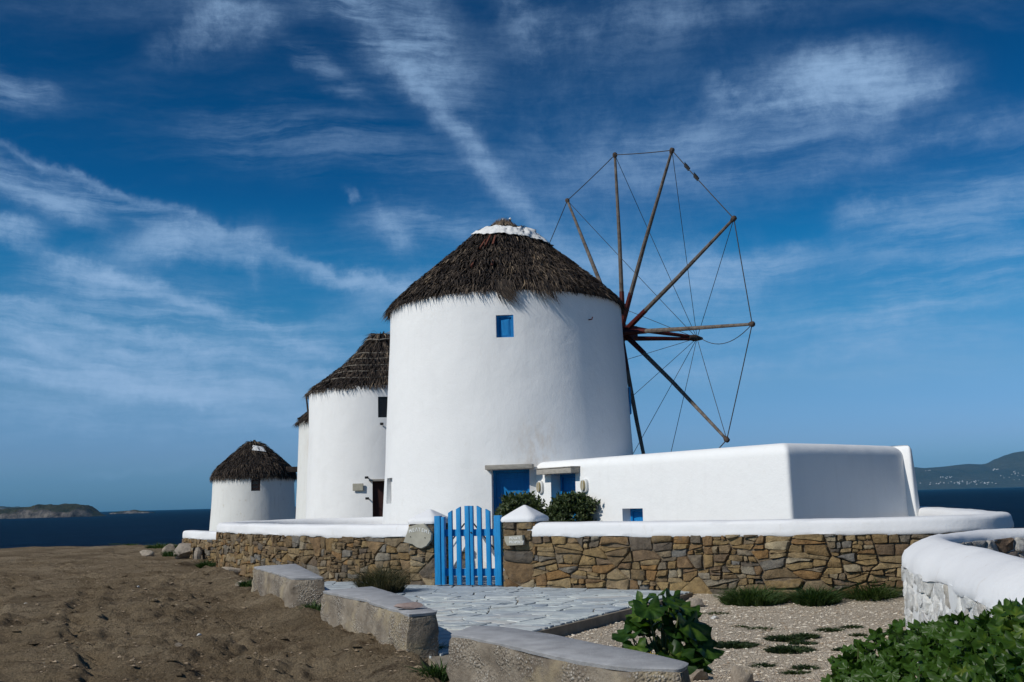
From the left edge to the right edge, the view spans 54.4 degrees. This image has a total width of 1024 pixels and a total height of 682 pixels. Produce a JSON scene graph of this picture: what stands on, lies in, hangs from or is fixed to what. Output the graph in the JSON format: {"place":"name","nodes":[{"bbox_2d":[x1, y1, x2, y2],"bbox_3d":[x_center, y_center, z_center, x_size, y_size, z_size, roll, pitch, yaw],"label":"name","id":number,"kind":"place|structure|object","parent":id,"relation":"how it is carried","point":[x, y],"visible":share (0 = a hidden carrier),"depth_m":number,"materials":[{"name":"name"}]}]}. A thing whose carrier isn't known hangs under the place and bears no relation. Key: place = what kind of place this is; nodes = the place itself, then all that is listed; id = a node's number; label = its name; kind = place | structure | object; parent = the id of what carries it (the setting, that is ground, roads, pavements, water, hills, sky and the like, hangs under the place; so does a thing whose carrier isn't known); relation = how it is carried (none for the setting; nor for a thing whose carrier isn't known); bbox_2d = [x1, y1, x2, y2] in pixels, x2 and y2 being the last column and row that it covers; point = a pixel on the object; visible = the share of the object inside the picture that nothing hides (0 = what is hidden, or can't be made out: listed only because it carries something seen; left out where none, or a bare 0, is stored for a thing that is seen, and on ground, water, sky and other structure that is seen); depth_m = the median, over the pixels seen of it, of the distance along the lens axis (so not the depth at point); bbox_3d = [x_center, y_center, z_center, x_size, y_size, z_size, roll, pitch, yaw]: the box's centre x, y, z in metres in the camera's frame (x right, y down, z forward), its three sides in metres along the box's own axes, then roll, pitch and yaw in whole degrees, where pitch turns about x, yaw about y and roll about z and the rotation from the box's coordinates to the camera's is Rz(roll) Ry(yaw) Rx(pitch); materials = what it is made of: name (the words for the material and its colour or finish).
{"place":"outdoors","nodes":[
{"label":"outdoors","id":0,"kind":"place"},
{"bbox_2d":[0,506,19,508],"bbox_3d":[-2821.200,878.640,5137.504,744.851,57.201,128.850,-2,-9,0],"label":"islet","id":1,"kind":"object","parent":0,"point":[2,507],"visible":0.23,"depth_m":5114.20,"materials":[{"name":"grey stone"}]},
{"bbox_2d":[0,545,503,681],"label":"ground","id":2,"kind":"structure","parent":0,"point":[303,623],"depth_m":12.55,"materials":[{"name":"brown soil"}]},
{"bbox_2d":[140,550,154,555],"bbox_3d":[-11.322,6.607,30.903,0.484,0.263,0.347,-2,-9,0],"label":"boulder","id":3,"kind":"object","parent":2,"relation":"on","point":[147,553],"visible":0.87,"depth_m":30.79,"materials":[{"name":"beige stone"}]},
{"bbox_2d":[143,543,177,548],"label":"weed tuft","id":4,"kind":"object","parent":2,"relation":"on","point":[159,545],"visible":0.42,"depth_m":35.59,"materials":[{"name":"green plant"}]},
{"bbox_2d":[162,544,174,552],"bbox_3d":[-10.456,6.417,30.388,0.369,0.448,0.372,-5,-10,22],"label":"boulder","id":5,"kind":"object","parent":2,"relation":"on","point":[169,547],"visible":0.44,"depth_m":30.34,"materials":[{"name":"grey stone"}]},
{"bbox_2d":[159,549,191,556],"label":"weed tuft","id":6,"kind":"object","parent":2,"relation":"on","point":[168,554],"visible":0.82,"depth_m":29.30,"materials":[{"name":"green plant"}]},
{"bbox_2d":[173,543,190,558],"bbox_3d":[-9.755,6.230,29.418,0.503,0.518,0.556,2,-10,-20],"label":"boulder","id":7,"kind":"object","parent":2,"relation":"on","point":[182,550],"visible":0.94,"depth_m":29.29,"materials":[{"name":"grey stone"}]},
{"bbox_2d":[194,547,202,558],"bbox_3d":[-9.067,6.203,28.843,0.234,0.481,0.263,-8,-11,34],"label":"boulder","id":8,"kind":"object","parent":2,"relation":"on","point":[198,551],"visible":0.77,"depth_m":28.77,"materials":[{"name":"grey stone"}]},
{"bbox_2d":[182,530,216,562],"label":"stone wall","id":9,"kind":"structure","parent":2,"relation":"on","point":[205,541],"depth_m":29.03,"materials":[{"name":"beige stone"}]},
{"bbox_2d":[192,558,216,567],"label":"weed tuft","id":10,"kind":"object","parent":2,"relation":"on","point":[204,563],"visible":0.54,"depth_m":27.38,"materials":[{"name":"green plant"}]},
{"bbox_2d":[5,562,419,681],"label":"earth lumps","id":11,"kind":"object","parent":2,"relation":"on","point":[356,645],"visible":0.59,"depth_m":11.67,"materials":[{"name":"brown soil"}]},
{"bbox_2d":[0,558,424,681],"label":"earth clods","id":12,"kind":"object","parent":2,"relation":"on","point":[133,665],"visible":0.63,"depth_m":11.03,"materials":[{"name":"brown soil"}]},
{"bbox_2d":[222,567,240,574],"bbox_3d":[-6.651,5.462,23.215,0.546,0.376,0.573,4,-11,-32],"label":"rock","id":13,"kind":"object","parent":2,"relation":"on","point":[237,570],"visible":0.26,"depth_m":23.09,"materials":[{"name":"beige stone"}]},
{"bbox_2d":[236,580,251,586],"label":"weed tuft","id":14,"kind":"object","parent":2,"relation":"on","point":[245,584],"visible":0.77,"depth_m":17.65,"materials":[{"name":"green plant"}]},
{"bbox_2d":[209,440,296,530],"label":"windmill","id":15,"kind":"object","parent":2,"relation":"on","point":[254,480],"visible":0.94,"depth_m":70.99,"materials":[{"name":"paint"}]},
{"bbox_2d":[251,478,259,490],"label":"window","id":16,"kind":"structure","parent":15,"relation":"in","point":[255,486],"depth_m":70.65,"materials":[{"name":"black glass"}]},
{"bbox_2d":[251,564,324,607],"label":"concrete block","id":17,"kind":"structure","parent":2,"relation":"on","point":[292,585],"depth_m":15.01,"materials":[{"name":"grey concrete"}]},
{"bbox_2d":[295,397,308,518],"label":"windmill","id":18,"kind":"object","parent":2,"relation":"on","point":[302,422],"visible":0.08,"depth_m":58.64,"materials":[{"name":"paint"}]},
{"bbox_2d":[293,601,320,610],"bbox_3d":[-2.679,3.583,13.457,0.715,0.218,0.584,-2,-9,0],"label":"weed tuft","id":19,"kind":"object","parent":2,"relation":"on","point":[314,606],"visible":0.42,"depth_m":13.42,"materials":[{"name":"green plant"}]},
{"bbox_2d":[216,517,410,584],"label":"stone wall","id":20,"kind":"structure","parent":2,"relation":"on","point":[329,549],"depth_m":20.76,"materials":[{"name":"beige stone"}]},
{"bbox_2d":[303,331,389,518],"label":"windmill","id":21,"kind":"object","parent":2,"relation":"on","point":[348,399],"visible":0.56,"depth_m":44.81,"materials":[{"name":"white paint"}]},
{"bbox_2d":[373,481,384,516],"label":"door","id":22,"kind":"structure","parent":21,"relation":"in","point":[378,486],"depth_m":44.11,"materials":[{"name":"brown wood"}]},
{"bbox_2d":[378,397,387,416],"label":"window","id":23,"kind":"structure","parent":21,"relation":"in","point":[382,401],"depth_m":44.78,"materials":[{"name":"black glass"}]},
{"bbox_2d":[320,586,438,663],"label":"concrete block","id":24,"kind":"structure","parent":2,"relation":"on","point":[378,615],"depth_m":10.78,"materials":[{"name":"grey concrete"}]},
{"bbox_2d":[394,602,422,608],"bbox_3d":[-1.059,2.709,10.204,0.308,0.065,0.162,-2,-9,0],"label":"loose stone","id":25,"kind":"object","parent":24,"relation":"on","point":[410,605],"visible":1,"depth_m":10.16,"materials":[{"name":"beige stone"}]},
{"bbox_2d":[404,658,449,681],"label":"weed tuft","id":26,"kind":"object","parent":2,"relation":"on","point":[438,671],"visible":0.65,"depth_m":8.45,"materials":[{"name":"green plant"}]},
{"bbox_2d":[407,509,448,584],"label":"gate pillar","id":27,"kind":"structure","parent":2,"relation":"on","point":[423,560],"depth_m":18.16,"materials":[{"name":"stone"}]},
{"bbox_2d":[404,523,432,548],"bbox_3d":[-1.719,3.560,18.174,0.614,0.448,0.067,-6,-10,27],"label":"stone plaque","id":28,"kind":"object","parent":27,"relation":"attached to","point":[419,536],"visible":1,"depth_m":18.13,"materials":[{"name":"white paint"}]},
{"bbox_2d":[438,640,448,650],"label":"weed tuft","id":29,"kind":"object","parent":2,"relation":"on","point":[442,645],"visible":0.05,"depth_m":10.27,"materials":[{"name":"green plant"}]},
{"bbox_2d":[493,491,547,551],"bbox_3d":[0.269,4.544,24.556,1.539,1.751,1.316,-2,-9,0],"label":"shrub","id":30,"kind":"object","parent":2,"relation":"on","point":[511,502],"visible":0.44,"depth_m":24.40,"materials":[{"name":"green plant"}]},
{"bbox_2d":[501,505,548,587],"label":"gate pillar","id":31,"kind":"structure","parent":2,"relation":"on","point":[517,566],"depth_m":17.25,"materials":[{"name":"stone"}]},
{"bbox_2d":[434,506,503,584],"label":"gate","id":32,"kind":"structure","parent":31,"relation":"attached to","point":[469,571],"depth_m":17.69,"materials":[{"name":"paint"}]},
{"bbox_2d":[504,535,524,545],"bbox_3d":[0.051,3.447,17.219,0.393,0.180,0.079,-6,-10,27],"label":"stone sign","id":33,"kind":"object","parent":31,"relation":"attached to","point":[515,540],"visible":1,"depth_m":17.18,"materials":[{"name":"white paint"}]},
{"bbox_2d":[382,147,754,555],"bbox_3d":[1.341,0.182,32.028,10.711,13.240,11.502,-2,-9,0],"label":"windmill","id":34,"kind":"object","parent":2,"relation":"on","point":[509,370],"visible":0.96,"depth_m":27.18,"materials":[{"name":"white paint"}]},
{"bbox_2d":[493,469,529,555],"bbox_3d":[0.015,4.524,26.113,0.980,2.277,0.090,-3,-9,9],"label":"door","id":35,"kind":"structure","parent":34,"relation":"in","point":[503,480],"depth_m":26.22,"materials":[{"name":"blue paint"}]},
{"bbox_2d":[446,625,690,681],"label":"concrete block","id":36,"kind":"structure","parent":2,"relation":"on","point":[477,653],"depth_m":7.26,"materials":[{"name":"grey concrete"}]},
{"bbox_2d":[541,490,600,521],"bbox_3d":[1.468,4.435,23.973,1.516,1.719,1.335,-2,-9,0],"label":"shrub","id":37,"kind":"object","parent":2,"relation":"on","point":[565,507],"visible":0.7,"depth_m":23.72,"materials":[{"name":"green plant"}]},
{"bbox_2d":[612,588,724,674],"bbox_3d":[1.146,2.379,7.552,1.001,0.968,0.782,5,-11,-36],"label":"mallow plant","id":38,"kind":"object","parent":2,"relation":"on","point":[697,650],"visible":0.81,"depth_m":7.54,"materials":[{"name":"green plant"}]},
{"bbox_2d":[536,443,919,520],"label":"house","id":39,"kind":"structure","parent":2,"relation":"on","point":[786,481],"depth_m":21.07,"materials":[{"name":"white paint"}]},
{"bbox_2d":[536,481,543,493],"bbox_3d":[0.728,3.793,25.841,0.162,0.330,0.230,5,-11,-34],"label":"wall lamp","id":40,"kind":"object","parent":39,"relation":"attached to","point":[540,487],"visible":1,"depth_m":25.77,"materials":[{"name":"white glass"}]},
{"bbox_2d":[560,474,575,519],"bbox_3d":[1.592,4.419,25.180,0.090,2.107,1.026,5,-11,-34],"label":"door","id":41,"kind":"structure","parent":39,"relation":"in","point":[567,481],"depth_m":25.48,"materials":[{"name":"blue paint"}]},
{"bbox_2d":[580,479,588,491],"bbox_3d":[1.765,3.531,24.321,0.162,0.330,0.230,5,-11,-34],"label":"wall lamp","id":42,"kind":"object","parent":39,"relation":"attached to","point":[584,485],"visible":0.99,"depth_m":24.25,"materials":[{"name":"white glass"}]},
{"bbox_2d":[563,593,916,681],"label":"gravel bed","id":43,"kind":"object","parent":2,"relation":"on","point":[785,657],"visible":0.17,"depth_m":11.88,"materials":[{"name":"grey gravel"}]},
{"bbox_2d":[686,598,703,606],"bbox_3d":[2.655,3.832,14.506,0.280,0.172,0.220,-5,-10,19],"label":"rock","id":44,"kind":"object","parent":43,"relation":"on","point":[696,601],"visible":0.55,"depth_m":14.46,"materials":[{"name":"beige stone"}]},
{"bbox_2d":[689,669,708,681],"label":"rock","id":45,"kind":"object","parent":43,"relation":"on","point":[698,674],"visible":0.55,"depth_m":8.80,"materials":[{"name":"beige stone"}]},
{"bbox_2d":[704,611,730,614],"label":"weed patch","id":46,"kind":"object","parent":43,"relation":"on","point":[716,613],"visible":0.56,"depth_m":13.57,"materials":[{"name":"green plant"}]},
{"bbox_2d":[714,640,759,648],"bbox_3d":[2.425,3.299,10.857,0.614,0.060,0.505,-2,-9,0],"label":"weed patch","id":47,"kind":"object","parent":43,"relation":"on","point":[737,644],"visible":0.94,"depth_m":10.79,"materials":[{"name":"green plant"}]},
{"bbox_2d":[730,666,753,681],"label":"rock","id":48,"kind":"object","parent":43,"relation":"on","point":[741,674],"visible":1,"depth_m":8.48,"materials":[{"name":"beige stone"}]},
{"bbox_2d":[709,583,793,606],"bbox_3d":[3.587,3.739,14.755,1.482,0.357,1.165,-2,-9,0],"label":"grass clump","id":49,"kind":"object","parent":43,"relation":"on","point":[752,596],"visible":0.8,"depth_m":14.53,"materials":[{"name":"green plant"}]},
{"bbox_2d":[747,662,778,667],"bbox_3d":[2.373,3.068,9.423,0.347,0.070,0.299,-2,-9,0],"label":"weed patch","id":50,"kind":"object","parent":43,"relation":"on","point":[764,664],"visible":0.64,"depth_m":9.42,"materials":[{"name":"green plant"}]},
{"bbox_2d":[747,626,780,630],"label":"weed patch","id":51,"kind":"object","parent":43,"relation":"on","point":[760,628],"visible":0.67,"depth_m":11.97,"materials":[{"name":"green plant"}]},
{"bbox_2d":[762,634,808,641],"bbox_3d":[3.084,3.328,11.200,0.562,0.076,0.500,-2,-9,0],"label":"weed patch","id":52,"kind":"object","parent":43,"relation":"on","point":[780,638],"visible":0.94,"depth_m":11.14,"materials":[{"name":"green plant"}]},
{"bbox_2d":[761,643,820,653],"bbox_3d":[2.888,3.193,10.347,0.655,0.086,0.557,-2,-9,0],"label":"weed patch","id":53,"kind":"object","parent":43,"relation":"on","point":[784,649],"visible":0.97,"depth_m":10.30,"materials":[{"name":"green plant"}]},
{"bbox_2d":[776,669,812,674],"bbox_3d":[2.567,3.006,9.046,0.365,0.063,0.281,-2,-9,0],"label":"weed patch","id":54,"kind":"object","parent":43,"relation":"on","point":[792,672],"visible":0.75,"depth_m":9.03,"materials":[{"name":"green plant"}]},
{"bbox_2d":[787,639,818,644],"bbox_3d":[3.165,3.284,10.848,0.414,0.049,0.290,2,-10,-19],"label":"weed patch","id":55,"kind":"object","parent":43,"relation":"on","point":[797,642],"visible":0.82,"depth_m":10.83,"materials":[{"name":"green plant"}]},
{"bbox_2d":[788,664,821,669],"bbox_3d":[2.732,3.042,9.298,0.353,0.062,0.314,-6,-10,24],"label":"weed patch","id":56,"kind":"object","parent":43,"relation":"on","point":[802,666],"visible":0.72,"depth_m":9.29,"materials":[{"name":"green plant"}]},
{"bbox_2d":[790,631,822,639],"bbox_3d":[3.307,3.343,11.323,0.472,0.075,0.363,-2,-9,0],"label":"weed patch","id":57,"kind":"object","parent":43,"relation":"on","point":[812,635],"visible":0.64,"depth_m":11.26,"materials":[{"name":"green plant"}]},
{"bbox_2d":[778,584,855,606],"bbox_3d":[4.412,3.679,14.468,1.226,0.342,1.380,-2,-9,0],"label":"grass clump","id":58,"kind":"object","parent":43,"relation":"on","point":[813,597],"visible":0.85,"depth_m":14.30,"materials":[{"name":"green plant"}]},
{"bbox_2d":[814,627,846,631],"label":"weed patch","id":59,"kind":"object","parent":43,"relation":"on","point":[827,629],"visible":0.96,"depth_m":11.76,"materials":[{"name":"green plant"}]},
{"bbox_2d":[829,647,852,651],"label":"weed patch","id":60,"kind":"object","parent":43,"relation":"on","point":[835,649],"visible":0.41,"depth_m":10.30,"materials":[{"name":"green plant"}]},
{"bbox_2d":[835,624,864,628],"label":"weed patch","id":61,"kind":"object","parent":43,"relation":"on","point":[850,626],"visible":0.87,"depth_m":11.94,"materials":[{"name":"green plant"}]},
{"bbox_2d":[848,632,868,636],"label":"weed patch","id":62,"kind":"object","parent":43,"relation":"on","point":[859,634],"visible":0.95,"depth_m":11.32,"materials":[{"name":"green plant"}]},
{"bbox_2d":[832,577,903,600],"bbox_3d":[5.234,3.616,14.549,1.436,0.446,1.409,2,-10,-22],"label":"grass clump","id":63,"kind":"object","parent":43,"relation":"on","point":[876,594],"visible":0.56,"depth_m":14.27,"materials":[{"name":"green plant"}]},
{"bbox_2d":[527,506,1013,597],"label":"stone wall","id":64,"kind":"structure","parent":2,"relation":"on","point":[702,556],"depth_m":15.36,"materials":[{"name":"brown stone"}]},
{"bbox_2d":[820,597,1023,681],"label":"mallow thicket","id":65,"kind":"object","parent":2,"relation":"on","point":[985,646],"visible":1,"depth_m":6.03,"materials":[{"name":"green plant"}]},
{"bbox_2d":[901,528,1023,662],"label":"ring wall","id":66,"kind":"structure","parent":2,"relation":"on","point":[974,572],"depth_m":8.42,"materials":[{"name":"paint"}]},
{"bbox_2d":[453,523,494,567],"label":"garden steps","id":67,"kind":"structure","parent":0,"point":[475,550],"depth_m":22.36,"materials":[{"name":"paint"}]},
{"bbox_2d":[324,568,692,667],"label":"patio","id":68,"kind":"structure","parent":0,"point":[555,611],"depth_m":14.09,"materials":[{"name":"stone"}]},
{"bbox_2d":[339,559,423,592],"bbox_3d":[-2.161,3.983,16.929,1.726,0.614,1.885,-10,-12,43],"label":"tussock","id":69,"kind":"object","parent":68,"relation":"on","point":[384,580],"visible":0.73,"depth_m":16.76,"materials":[{"name":"green plant"}]},
{"bbox_2d":[0,487,1023,548],"bbox_3d":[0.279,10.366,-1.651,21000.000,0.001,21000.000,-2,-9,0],"label":"sea","id":70,"kind":"structure","parent":0,"point":[164,526],"depth_m":641.64,"materials":[{"name":"liquid"}]},
{"bbox_2d":[0,503,105,518],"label":"islet","id":71,"kind":"object","parent":70,"relation":"in","point":[54,511],"visible":0.96,"depth_m":1883.19,"materials":[{"name":"grey stone"}]},
{"bbox_2d":[109,510,154,513],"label":"skerry","id":72,"kind":"structure","parent":70,"relation":"in","point":[128,512],"depth_m":2847.86,"materials":[{"name":"grey stone"}]},
{"bbox_2d":[0,0,1023,511],"label":"sky","id":73,"kind":"structure","parent":0,"point":[208,208],"materials":[{"name":"blue"}]},
{"bbox_2d":[914,451,1023,489],"bbox_3d":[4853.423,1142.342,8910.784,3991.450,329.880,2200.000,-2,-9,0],"label":"hills","id":74,"kind":"structure","parent":0,"point":[1006,466],"depth_m":8312.65,"materials":[{"name":"blue"}]}
]}

